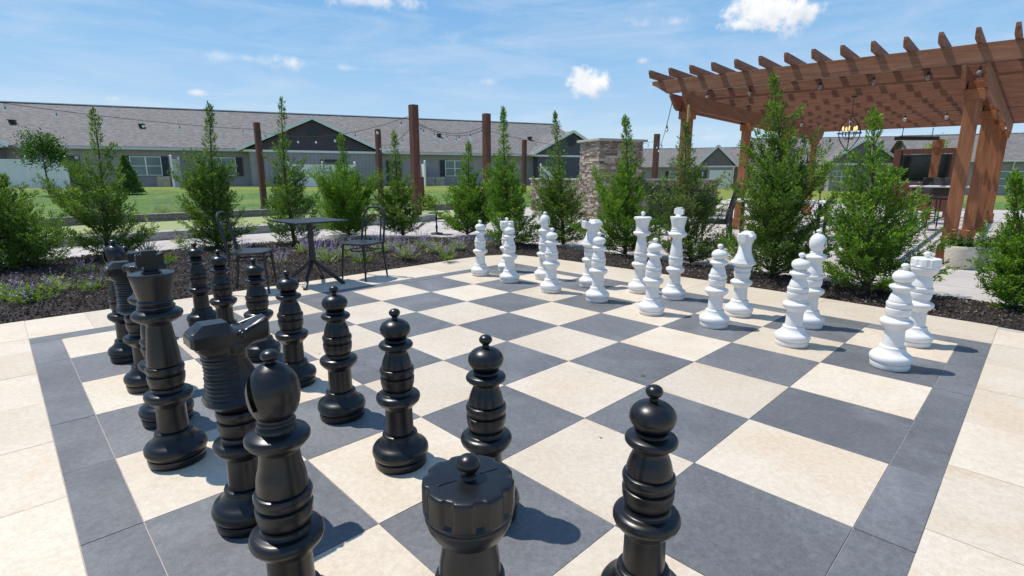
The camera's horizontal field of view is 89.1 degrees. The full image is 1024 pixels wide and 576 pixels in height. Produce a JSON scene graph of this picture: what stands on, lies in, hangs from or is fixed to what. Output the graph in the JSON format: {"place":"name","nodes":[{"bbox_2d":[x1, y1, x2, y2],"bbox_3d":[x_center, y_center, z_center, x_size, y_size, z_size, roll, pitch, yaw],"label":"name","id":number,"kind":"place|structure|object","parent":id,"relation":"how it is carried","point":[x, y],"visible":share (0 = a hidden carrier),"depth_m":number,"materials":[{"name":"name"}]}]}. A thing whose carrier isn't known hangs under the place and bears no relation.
{"place":"outdoors","nodes":[
{"label":"outdoors","id":0,"kind":"place"},
{"bbox_2d":[0,255,997,343],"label":"border slabs","id":1,"kind":"structure","parent":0,"point":[942,326],"depth_m":5.26,"materials":[{"name":"beige ceramic"}]},
{"bbox_2d":[216,211,276,293],"bbox_3d":[-2.861,-0.393,5.623,0.477,0.875,0.418,-2,12,-12],"label":"bistro chair","id":2,"kind":"object","parent":1,"relation":"on","point":[237,251],"visible":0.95,"depth_m":5.58,"materials":[{"name":"metal"}]},
{"bbox_2d":[270,217,347,289],"bbox_3d":[-2.315,-0.411,6.019,0.620,0.750,0.620,11,16,40],"label":"bistro table","id":3,"kind":"object","parent":1,"relation":"on","point":[312,261],"visible":0.9,"depth_m":5.99,"materials":[{"name":"metal"}]},
{"bbox_2d":[342,206,387,281],"bbox_3d":[-1.814,-0.558,6.404,0.418,0.875,0.477,6,13,25],"label":"bistro chair","id":4,"kind":"object","parent":1,"relation":"on","point":[363,243],"visible":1,"depth_m":6.44,"materials":[{"name":"metal"}]},
{"bbox_2d":[29,263,990,575],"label":"chessboard dark tiles","id":5,"kind":"object","parent":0,"point":[731,527],"visible":0.74,"depth_m":2.48,"materials":[{"name":"tile"}]},
{"bbox_2d":[103,240,133,363],"bbox_3d":[-2.637,0.085,3.517,0.244,0.826,0.244,-3,13,-14],"label":"chess bishop","id":6,"kind":"object","parent":5,"relation":"on","point":[119,351],"visible":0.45,"depth_m":3.47,"materials":[{"name":"black plastic"}]},
{"bbox_2d":[122,253,193,428],"bbox_3d":[-1.786,0.254,2.615,0.244,0.881,0.244,-12,17,-43],"label":"chess queen","id":7,"kind":"object","parent":5,"relation":"on","point":[146,414],"visible":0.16,"depth_m":2.58,"materials":[{"name":"black plastic"}]},
{"bbox_2d":[186,242,216,326],"bbox_3d":[-2.618,-0.032,4.352,0.244,0.703,0.244,-8,14,-33],"label":"chess pawn","id":8,"kind":"object","parent":5,"relation":"on","point":[199,289],"visible":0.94,"depth_m":4.30,"materials":[{"name":"black plastic"}]},
{"bbox_2d":[183,314,269,538],"bbox_3d":[-0.967,0.480,1.843,0.252,0.767,0.244,-12,17,-43],"label":"chess knight","id":9,"kind":"object","parent":5,"relation":"on","point":[219,346],"visible":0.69,"depth_m":1.78,"materials":[{"name":"black plastic"}]},
{"bbox_2d":[243,258,280,361],"bbox_3d":[-1.740,0.140,3.565,0.244,0.703,0.244,10,16,39],"label":"chess pawn","id":10,"kind":"object","parent":5,"relation":"on","point":[256,299],"visible":0.79,"depth_m":3.51,"materials":[{"name":"black plastic"}]},
{"bbox_2d":[317,286,365,424],"bbox_3d":[-0.897,0.332,2.686,0.244,0.703,0.244,6,13,24],"label":"chess pawn","id":11,"kind":"object","parent":5,"relation":"on","point":[342,401],"visible":1,"depth_m":2.64,"materials":[{"name":"black plastic"}]},
{"bbox_2d":[422,453,514,575],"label":"chess rook","id":12,"kind":"object","parent":5,"relation":"on","point":[468,501],"visible":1,"depth_m":0.99,"materials":[{"name":"black plastic"}]},
{"bbox_2d":[461,334,518,522],"bbox_3d":[-0.093,0.506,1.888,0.244,0.703,0.244,2,12,8],"label":"chess pawn","id":13,"kind":"object","parent":5,"relation":"on","point":[486,432],"visible":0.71,"depth_m":1.81,"materials":[{"name":"black plastic"}]},
{"bbox_2d":[498,217,515,271],"bbox_3d":[-0.069,-0.577,6.896,0.244,0.712,0.244,-12,17,-43],"label":"chess rook","id":14,"kind":"object","parent":5,"relation":"on","point":[501,264],"visible":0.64,"depth_m":6.83,"materials":[{"name":"white plastic"}]},
{"bbox_2d":[500,223,519,283],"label":"chess pawn","id":15,"kind":"object","parent":5,"relation":"on","point":[509,274],"visible":1,"depth_m":6.14,"materials":[{"name":"white plastic"}]},
{"bbox_2d":[579,219,602,287],"bbox_3d":[0.896,-0.395,5.936,0.252,0.767,0.244,-8,15,-34],"label":"chess knight","id":16,"kind":"object","parent":5,"relation":"on","point":[592,226],"visible":0.69,"depth_m":5.87,"materials":[{"name":"white plastic"}]},
{"bbox_2d":[585,232,608,302],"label":"chess pawn","id":17,"kind":"object","parent":5,"relation":"on","point":[596,292],"visible":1,"depth_m":5.19,"materials":[{"name":"white plastic"}]},
{"bbox_2d":[661,207,687,300],"bbox_3d":[1.683,-0.351,5.329,0.244,0.941,0.244,-12,17,-43],"label":"chess king","id":18,"kind":"object","parent":5,"relation":"on","point":[673,290],"visible":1,"depth_m":5.29,"materials":[{"name":"white plastic"}]},
{"bbox_2d":[699,244,729,328],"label":"chess pawn","id":19,"kind":"object","parent":5,"relation":"on","point":[713,315],"visible":1,"depth_m":4.31,"materials":[{"name":"white plastic"}]},
{"bbox_2d":[803,229,826,329],"bbox_3d":[2.516,-0.078,4.344,0.244,0.826,0.244,1,12,3],"label":"chess bishop","id":20,"kind":"object","parent":5,"relation":"on","point":[813,318],"visible":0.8,"depth_m":4.29,"materials":[{"name":"white plastic"}]},
{"bbox_2d":[869,263,915,371],"bbox_3d":[2.534,0.184,3.420,0.244,0.703,0.244,-12,17,-43],"label":"chess pawn","id":21,"kind":"object","parent":5,"relation":"on","point":[889,352],"visible":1,"depth_m":3.38,"materials":[{"name":"white plastic"}]},
{"bbox_2d":[0,238,1023,330],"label":"bed soil","id":22,"kind":"structure","parent":0,"point":[300,277],"depth_m":6.19,"materials":[{"name":"soil"}]},
{"bbox_2d":[0,272,32,301],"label":"flowering sage","id":23,"kind":"object","parent":22,"relation":"on","point":[3,289],"visible":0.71,"depth_m":5.05,"materials":[{"name":"green plant"}]},
{"bbox_2d":[0,278,62,303],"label":"flowering sage","id":24,"kind":"object","parent":22,"relation":"on","point":[30,296],"visible":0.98,"depth_m":4.93,"materials":[{"name":"green plant"}]},
{"bbox_2d":[0,172,75,268],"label":"conifer","id":25,"kind":"object","parent":22,"relation":"on","point":[23,241],"visible":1,"depth_m":6.54,"materials":[{"name":"green plant"}]},
{"bbox_2d":[24,267,79,291],"bbox_3d":[-4.811,-0.081,5.479,0.372,0.269,0.364,-3,12,-13],"label":"flowering sage","id":26,"kind":"object","parent":22,"relation":"on","point":[56,284],"visible":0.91,"depth_m":5.44,"materials":[{"name":"green plant"}]},
{"bbox_2d":[63,269,107,291],"bbox_3d":[-4.419,-0.089,5.464,0.392,0.293,0.298,4,13,16],"label":"flowering sage","id":27,"kind":"object","parent":22,"relation":"on","point":[93,286],"visible":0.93,"depth_m":5.44,"materials":[{"name":"green plant"}]},
{"bbox_2d":[30,107,158,257],"bbox_3d":[-5.978,-1.462,7.408,1.507,2.142,1.161,-5,13,-24],"label":"conifer","id":28,"kind":"object","parent":22,"relation":"on","point":[100,195],"visible":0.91,"depth_m":7.36,"materials":[{"name":"green plant"}]},
{"bbox_2d":[165,100,259,249],"bbox_3d":[-4.911,-1.797,8.455,1.249,2.386,1.221,0,12,0],"label":"conifer","id":29,"kind":"object","parent":22,"relation":"on","point":[206,196],"visible":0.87,"depth_m":8.38,"materials":[{"name":"green plant"}]},
{"bbox_2d":[261,96,324,244],"bbox_3d":[-3.808,-1.987,9.019,1.077,2.540,1.140,0,12,0],"label":"conifer","id":30,"kind":"object","parent":22,"relation":"on","point":[286,207],"visible":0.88,"depth_m":8.95,"materials":[{"name":"green plant"}]},
{"bbox_2d":[292,225,322,252],"bbox_3d":[-3.215,-0.766,8.143,0.500,0.485,0.742,0,12,0],"label":"flowering sage","id":31,"kind":"object","parent":22,"relation":"on","point":[303,248],"visible":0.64,"depth_m":8.14,"materials":[{"name":"green plant"}]},
{"bbox_2d":[315,236,349,261],"bbox_3d":[-2.588,-0.564,7.370,0.506,0.418,0.428,3,12,13],"label":"flowering sage","id":32,"kind":"object","parent":22,"relation":"on","point":[330,257],"visible":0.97,"depth_m":7.35,"materials":[{"name":"green plant"}]},
{"bbox_2d":[303,133,386,236],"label":"conifer","id":33,"kind":"object","parent":22,"relation":"on","point":[349,196],"visible":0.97,"depth_m":10.34,"materials":[{"name":"green plant"}]},
{"bbox_2d":[349,246,378,262],"bbox_3d":[-2.093,-0.468,7.275,0.421,0.268,0.414,0,12,0],"label":"flowering sage","id":34,"kind":"object","parent":22,"relation":"on","point":[358,257],"visible":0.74,"depth_m":7.25,"materials":[{"name":"green plant"}]},
{"bbox_2d":[371,129,430,235],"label":"conifer","id":35,"kind":"object","parent":22,"relation":"on","point":[393,214],"visible":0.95,"depth_m":10.54,"materials":[{"name":"green plant"}]},
{"bbox_2d":[387,238,421,258],"bbox_3d":[-1.564,-0.594,7.595,0.499,0.368,0.407,-4,13,-18],"label":"flowering sage","id":36,"kind":"object","parent":22,"relation":"on","point":[407,254],"visible":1,"depth_m":7.61,"materials":[{"name":"green plant"}]},
{"bbox_2d":[422,240,454,252],"bbox_3d":[-1.164,-0.663,8.206,0.520,0.246,0.437,0,12,0],"label":"flowering sage","id":37,"kind":"object","parent":22,"relation":"on","point":[432,249],"visible":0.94,"depth_m":8.18,"materials":[{"name":"green plant"}]},
{"bbox_2d":[437,243,456,259],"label":"flowering sage","id":38,"kind":"object","parent":22,"relation":"on","point":[448,254],"visible":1,"depth_m":7.62,"materials":[{"name":"green plant"}]},
{"bbox_2d":[447,234,471,249],"bbox_3d":[-0.870,-0.764,8.551,0.424,0.325,0.411,-6,14,-26],"label":"flowering sage","id":39,"kind":"object","parent":22,"relation":"on","point":[460,244],"visible":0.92,"depth_m":8.52,"materials":[{"name":"green plant"}]},
{"bbox_2d":[427,139,508,234],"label":"conifer","id":40,"kind":"object","parent":22,"relation":"on","point":[469,196],"visible":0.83,"depth_m":10.73,"materials":[{"name":"green plant"}]},
{"bbox_2d":[479,105,540,246],"bbox_3d":[0.015,-1.898,8.989,1.169,2.367,1.390,0,12,0],"label":"conifer","id":41,"kind":"object","parent":22,"relation":"on","point":[507,203],"visible":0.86,"depth_m":8.81,"materials":[{"name":"green plant"}]},
{"bbox_2d":[528,110,591,244],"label":"conifer","id":42,"kind":"object","parent":22,"relation":"on","point":[561,212],"visible":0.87,"depth_m":9.19,"materials":[{"name":"green plant"}]},
{"bbox_2d":[566,113,672,253],"bbox_3d":[1.803,-1.589,8.070,1.401,2.153,1.540,12,17,43],"label":"conifer","id":43,"kind":"object","parent":22,"relation":"on","point":[617,211],"visible":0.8,"depth_m":7.98,"materials":[{"name":"green plant"}]},
{"bbox_2d":[642,119,738,262],"bbox_3d":[2.525,-1.316,7.288,1.357,2.014,1.296,0,12,0],"label":"conifer","id":44,"kind":"object","parent":22,"relation":"on","point":[697,204],"visible":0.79,"depth_m":7.24,"materials":[{"name":"green plant"}]},
{"bbox_2d":[714,70,847,275],"bbox_3d":[3.191,-1.311,6.201,1.408,2.466,1.432,6,14,27],"label":"conifer","id":45,"kind":"object","parent":22,"relation":"on","point":[777,199],"visible":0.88,"depth_m":6.07,"materials":[{"name":"green plant"}]},
{"bbox_2d":[799,105,966,292],"bbox_3d":[3.913,-0.877,5.372,1.412,1.951,1.375,-7,14,-28],"label":"conifer","id":46,"kind":"object","parent":22,"relation":"on","point":[871,249],"visible":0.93,"depth_m":5.38,"materials":[{"name":"green plant"}]},
{"bbox_2d":[965,167,1023,310],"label":"conifer","id":47,"kind":"object","parent":22,"relation":"on","point":[1006,266],"visible":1,"depth_m":4.70,"materials":[{"name":"green plant"}]},
{"bbox_2d":[0,0,1023,148],"label":"sky","id":48,"kind":"structure","parent":0,"point":[589,62],"materials":[{"name":"blue"}]},
{"bbox_2d":[2,185,1023,303],"bbox_3d":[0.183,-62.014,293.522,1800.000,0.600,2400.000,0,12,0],"label":"lawn","id":49,"kind":"structure","parent":0,"point":[248,201],"depth_m":26.79,"materials":[{"name":"green plant"}]},
{"bbox_2d":[0,156,70,187],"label":"vinyl fence","id":50,"kind":"object","parent":49,"relation":"on","point":[18,174],"visible":0.5,"depth_m":33.75,"materials":[{"name":"plastic"}]},
{"bbox_2d":[4,125,79,194],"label":"young tree","id":51,"kind":"object","parent":49,"relation":"on","point":[42,146],"visible":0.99,"depth_m":26.45,"materials":[{"name":"green plant"}]},
{"bbox_2d":[26,214,145,225],"bbox_3d":[-13.662,-1.019,9.944,11.102,0.255,0.305,-12,17,-43],"label":"court timber","id":52,"kind":"object","parent":49,"relation":"on","point":[70,222],"visible":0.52,"depth_m":12.64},
{"bbox_2d":[109,154,146,193],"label":"pine tree","id":53,"kind":"object","parent":49,"relation":"on","point":[130,184],"visible":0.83,"depth_m":27.18,"materials":[{"name":"green plant"}]},
{"bbox_2d":[156,176,172,186],"bbox_3d":[-25.269,-7.709,37.860,0.800,0.820,0.770,-4,13,-20],"label":"air conditioner","id":54,"kind":"object","parent":49,"relation":"on","point":[164,181],"visible":0.97,"depth_m":37.55,"materials":[{"name":"metal"}]},
{"bbox_2d":[169,155,182,186],"bbox_3d":[-24.338,-8.428,37.717,0.200,2.290,2.550,-4,13,-20],"label":"vinyl fence","id":55,"kind":"object","parent":49,"relation":"on","point":[175,168],"visible":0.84,"depth_m":37.41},
{"bbox_2d":[146,208,309,221],"bbox_3d":[-8.119,-2.151,15.281,4.331,0.255,0.305,-12,17,-43],"label":"court timber","id":56,"kind":"object","parent":49,"relation":"on","point":[152,217],"visible":0.5,"depth_m":14.32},
{"bbox_2d":[44,215,435,247],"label":"court kerb","id":57,"kind":"structure","parent":49,"relation":"on","point":[162,235],"depth_m":10.63,"materials":[{"name":"concrete"}]},
{"bbox_2d":[31,209,470,235],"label":"court turf","id":58,"kind":"structure","parent":49,"relation":"on","point":[168,225],"depth_m":13.26,"materials":[{"name":"plant"}]},
{"bbox_2d":[253,122,267,208],"bbox_3d":[-9.379,-4.539,19.411,0.250,3.139,0.250,-12,17,-43],"label":"light post","id":59,"kind":"object","parent":49,"relation":"on","point":[259,159],"visible":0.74,"depth_m":19.32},
{"bbox_2d":[0,102,254,134],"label":"string light","id":60,"kind":"object","parent":59,"relation":"hanging from","point":[56,116],"visible":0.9,"depth_m":15.47,"materials":[{"name":"black"}]},
{"bbox_2d":[0,101,586,186],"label":"long house","id":61,"kind":"structure","parent":49,"relation":"on","point":[148,149],"depth_m":42.37,"materials":[{"name":"grey"}]},
{"bbox_2d":[129,156,162,175],"bbox_3d":[-26.696,-8.906,37.981,1.950,1.350,0.080,-4,13,-20],"label":"window","id":62,"kind":"structure","parent":61,"relation":"in","point":[144,165],"depth_m":38.01,"materials":[{"name":"white glass"}]},
{"bbox_2d":[445,160,464,175],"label":"window","id":63,"kind":"structure","parent":61,"relation":"in","point":[450,166],"depth_m":45.87,"materials":[{"name":"white glass"}]},
{"bbox_2d":[287,161,355,185],"bbox_3d":[-14.371,-8.646,39.557,4.900,1.940,0.200,-4,13,-20],"label":"vinyl fence","id":64,"kind":"object","parent":49,"relation":"on","point":[310,182],"visible":0.33,"depth_m":39.30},
{"bbox_2d":[375,129,384,203],"bbox_3d":[-5.708,-5.200,22.411,0.250,3.149,0.250,-12,17,-43],"label":"light post","id":65,"kind":"object","parent":49,"relation":"on","point":[378,151],"visible":0.57,"depth_m":22.25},
{"bbox_2d":[408,191,442,210],"bbox_3d":[-3.179,-3.087,18.679,1.328,0.810,1.228,-8,14,-33],"label":"round bush","id":66,"kind":"object","parent":49,"relation":"on","point":[428,200],"visible":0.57,"depth_m":18.63,"materials":[{"name":"green plant"}]},
{"bbox_2d":[482,113,490,202],"bbox_3d":[-0.817,-3.965,16.843,0.260,3.207,0.260,-12,17,-43],"label":"light post","id":67,"kind":"object","parent":49,"relation":"on","point":[486,139],"visible":0.45,"depth_m":16.62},
{"bbox_2d":[0,272,1023,575],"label":"chessboard light tiles","id":68,"kind":"object","parent":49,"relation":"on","point":[974,526],"visible":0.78,"depth_m":2.43,"materials":[{"name":"tile"}]},
{"bbox_2d":[103,260,149,393],"bbox_3d":[-2.178,0.218,3.045,0.252,0.767,0.244,-12,17,-43],"label":"chess knight","id":69,"kind":"object","parent":68,"relation":"on","point":[134,380],"visible":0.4,"depth_m":2.97,"materials":[{"name":"black plastic"}]},
{"bbox_2d":[127,249,207,471],"bbox_3d":[-1.496,0.305,2.235,0.244,0.941,0.244,-12,17,-43],"label":"chess king","id":70,"kind":"object","parent":68,"relation":"on","point":[178,440],"visible":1,"depth_m":2.20,"materials":[{"name":"black plastic"}]},
{"bbox_2d":[209,249,239,324],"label":"chess pawn","id":71,"kind":"object","parent":68,"relation":"on","point":[223,301],"visible":0.78,"depth_m":3.89,"materials":[{"name":"black plastic"}]},
{"bbox_2d":[243,349,324,575],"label":"chess bishop","id":72,"kind":"object","parent":68,"relation":"on","point":[286,535],"visible":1,"depth_m":1.30,"materials":[{"name":"black plastic"}]},
{"bbox_2d":[275,270,316,388],"bbox_3d":[-1.321,0.238,3.115,0.244,0.703,0.244,-3,12,-12],"label":"chess pawn","id":73,"kind":"object","parent":68,"relation":"on","point":[291,334],"visible":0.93,"depth_m":3.06,"materials":[{"name":"black plastic"}]},
{"bbox_2d":[372,308,428,474],"bbox_3d":[-0.491,0.429,2.240,0.244,0.703,0.244,-6,14,-28],"label":"chess pawn","id":74,"kind":"object","parent":68,"relation":"on","point":[400,446],"visible":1,"depth_m":2.19,"materials":[{"name":"black plastic"}]},
{"bbox_2d":[471,220,489,276],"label":"chess pawn","id":75,"kind":"object","parent":68,"relation":"on","point":[480,268],"visible":1,"depth_m":6.56,"materials":[{"name":"white plastic"}]},
{"bbox_2d":[534,212,550,279],"bbox_3d":[0.397,-0.518,6.362,0.244,0.826,0.244,-3,13,-14],"label":"chess bishop","id":76,"kind":"object","parent":68,"relation":"on","point":[540,271],"visible":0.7,"depth_m":6.30,"materials":[{"name":"white plastic"}]},
{"bbox_2d":[540,228,561,293],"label":"chess pawn","id":77,"kind":"object","parent":68,"relation":"on","point":[550,284],"visible":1,"depth_m":5.61,"materials":[{"name":"white plastic"}]},
{"bbox_2d":[628,211,651,293],"bbox_3d":[1.396,-0.386,5.628,0.244,0.881,0.244,-12,17,-43],"label":"chess queen","id":78,"kind":"object","parent":68,"relation":"on","point":[636,284],"visible":0.88,"depth_m":5.58,"materials":[{"name":"white plastic"}]},
{"bbox_2d":[601,384,680,575],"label":"chess pawn","id":79,"kind":"object","parent":68,"relation":"on","point":[646,516],"visible":1,"depth_m":1.39,"materials":[{"name":"black plastic"}]},
{"bbox_2d":[638,238,664,315],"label":"chess pawn","id":80,"kind":"object","parent":68,"relation":"on","point":[650,304],"visible":1,"depth_m":4.71,"materials":[{"name":"white plastic"}]},
{"bbox_2d":[725,231,756,317],"bbox_3d":[2.080,-0.126,4.701,0.244,0.767,0.252,10,16,38],"label":"chess knight","id":81,"kind":"object","parent":68,"relation":"on","point":[743,262],"visible":1,"depth_m":4.65,"materials":[{"name":"white plastic"}]},
{"bbox_2d":[774,252,810,348],"bbox_3d":[2.123,0.084,3.879,0.244,0.703,0.244,4,13,16],"label":"chess pawn","id":82,"kind":"object","parent":68,"relation":"on","point":[791,332],"visible":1,"depth_m":3.84,"materials":[{"name":"white plastic"}]},
{"bbox_2d":[904,251,941,348],"bbox_3d":[3.051,0.079,3.892,0.244,0.712,0.244,-12,17,-43],"label":"chess rook","id":83,"kind":"object","parent":68,"relation":"on","point":[925,268],"visible":0.84,"depth_m":3.84,"materials":[{"name":"white plastic"}]},
{"bbox_2d":[522,140,526,192],"bbox_3d":[0.685,-6.814,29.220,0.260,2.888,0.260,-12,17,-43],"label":"light post","id":84,"kind":"object","parent":49,"relation":"on","point":[524,161],"visible":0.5,"depth_m":29.11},
{"bbox_2d":[651,134,659,178],"bbox_3d":[6.972,-5.852,25.331,0.280,3.166,0.280,-12,17,-43],"label":"light post","id":85,"kind":"object","parent":49,"relation":"on","point":[655,162],"visible":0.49,"depth_m":25.14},
{"bbox_2d":[641,145,748,188],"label":"house","id":86,"kind":"structure","parent":49,"relation":"on","point":[719,160],"depth_m":67.08,"materials":[{"name":"grey"}]},
{"bbox_2d":[709,170,731,187],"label":"garage door","id":87,"kind":"structure","parent":86,"relation":"in","point":[713,174],"depth_m":64.33,"materials":[{"name":"white metal"}]},
{"bbox_2d":[749,136,895,190],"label":"house","id":88,"kind":"structure","parent":49,"relation":"on","point":[858,146],"depth_m":54.51,"materials":[{"name":"grey"}]},
{"bbox_2d":[812,154,837,199],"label":"young tree","id":89,"kind":"object","parent":49,"relation":"on","point":[818,189],"visible":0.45,"depth_m":19.45,"materials":[{"name":"green plant"}]},
{"bbox_2d":[890,133,1023,194],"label":"house","id":90,"kind":"structure","parent":49,"relation":"on","point":[1014,155],"depth_m":43.91,"materials":[{"name":"grey"}]},
{"bbox_2d":[6,200,1023,304],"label":"patio","id":91,"kind":"structure","parent":0,"point":[961,283],"depth_m":10.57,"materials":[{"name":"concrete"}]},
{"bbox_2d":[408,104,421,214],"bbox_3d":[-2.713,-3.471,14.598,0.260,3.175,0.260,-12,17,-43],"label":"light post","id":92,"kind":"object","parent":91,"relation":"on","point":[413,112],"visible":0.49,"depth_m":14.46,"materials":[{"name":"wood"}]},
{"bbox_2d":[529,178,580,214],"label":"stone wall","id":93,"kind":"structure","parent":91,"relation":"on","point":[533,194],"depth_m":19.10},
{"bbox_2d":[577,138,647,218],"bbox_3d":[3.026,-3.347,16.038,1.690,2.338,1.310,-5,13,-22],"label":"stone fireplace","id":94,"kind":"object","parent":91,"relation":"on","point":[602,154],"visible":0.57,"depth_m":15.49,"materials":[{"name":"stone"}]},
{"bbox_2d":[640,179,719,215],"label":"stone wall","id":95,"kind":"structure","parent":91,"relation":"on","point":[710,181],"depth_m":16.79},
{"bbox_2d":[695,184,740,244],"bbox_3d":[3.885,-1.393,9.792,0.669,1.115,0.614,7,14,29],"label":"patio chair","id":96,"kind":"object","parent":91,"relation":"on","point":[727,220],"visible":0.49,"depth_m":9.54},
{"bbox_2d":[727,198,828,234],"bbox_3d":[5.780,-1.536,11.327,1.900,0.754,1.000,10,16,38],"label":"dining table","id":97,"kind":"object","parent":91,"relation":"on","point":[811,202],"visible":0.3,"depth_m":11.12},
{"bbox_2d":[649,21,1023,262],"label":"pergola","id":98,"kind":"object","parent":91,"relation":"on","point":[990,98],"visible":0.79,"depth_m":9.34,"materials":[{"name":"brown wood"}]},
{"bbox_2d":[837,96,861,151],"bbox_3d":[6.357,-3.074,9.768,0.408,1.000,0.408,0,12,0],"label":"chandelier","id":99,"kind":"object","parent":98,"relation":"hanging from","point":[854,132],"visible":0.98,"depth_m":9.75,"materials":[{"name":"brown"}]},
{"bbox_2d":[697,59,1023,98],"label":"pergola string light","id":100,"kind":"object","parent":98,"relation":"hanging from","point":[928,76],"visible":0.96,"depth_m":8.56,"materials":[{"name":"black"}]},
{"bbox_2d":[783,106,1023,126],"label":"pergola string light","id":101,"kind":"object","parent":98,"relation":"hanging from","point":[946,117],"visible":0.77,"depth_m":12.01,"materials":[{"name":"black"}]},
{"bbox_2d":[894,127,939,140],"bbox_3d":[10.863,-4.123,13.938,1.100,0.337,0.160,0,12,0],"label":"ceiling heater","id":102,"kind":"object","parent":98,"relation":"hanging from","point":[916,138],"visible":1,"depth_m":13.88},
{"bbox_2d":[886,148,956,217],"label":"television wall","id":103,"kind":"structure","parent":91,"relation":"on","point":[918,167],"depth_m":16.81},
{"bbox_2d":[912,177,937,222],"bbox_3d":[11.521,-2.453,14.524,0.521,1.240,0.517,-7,14,-29],"label":"bar chair","id":104,"kind":"object","parent":91,"relation":"on","point":[927,180],"visible":0.3,"depth_m":14.56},
{"bbox_2d":[921,139,944,219],"bbox_3d":[12.331,-3.160,15.269,0.270,2.310,0.270,10,16,38],"label":"cedar post","id":105,"kind":"object","parent":91,"relation":"on","point":[937,145],"visible":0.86,"depth_m":15.08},
{"bbox_2d":[924,177,951,227],"bbox_3d":[10.582,-2.066,12.713,0.521,1.240,0.517,-5,13,-24],"label":"bar chair","id":106,"kind":"object","parent":91,"relation":"on","point":[939,191],"visible":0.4,"depth_m":12.61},
{"bbox_2d":[942,229,984,268],"bbox_3d":[6.317,-0.552,7.321,0.423,0.543,0.435,-8,15,-35],"label":"planter","id":107,"kind":"object","parent":91,"relation":"on","point":[960,253],"visible":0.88,"depth_m":7.22,"materials":[{"name":"concrete"}]},
{"bbox_2d":[24,267,1023,575],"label":"paving grout","id":108,"kind":"object","parent":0,"point":[510,467],"visible":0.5,"depth_m":2.23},
{"bbox_2d":[644,184,678,224],"bbox_3d":[2.757,-1.347,9.566,0.614,1.115,0.669,2,12,10],"label":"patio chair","id":109,"kind":"object","parent":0,"point":[648,213],"visible":0.16,"depth_m":9.25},
{"bbox_2d":[976,234,1001,266],"bbox_3d":[6.790,-0.536,7.416,0.414,0.474,0.453,8,14,31],"label":"planter","id":110,"kind":"object","parent":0,"point":[982,241],"visible":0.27,"depth_m":7.39,"materials":[{"name":"plastic"}]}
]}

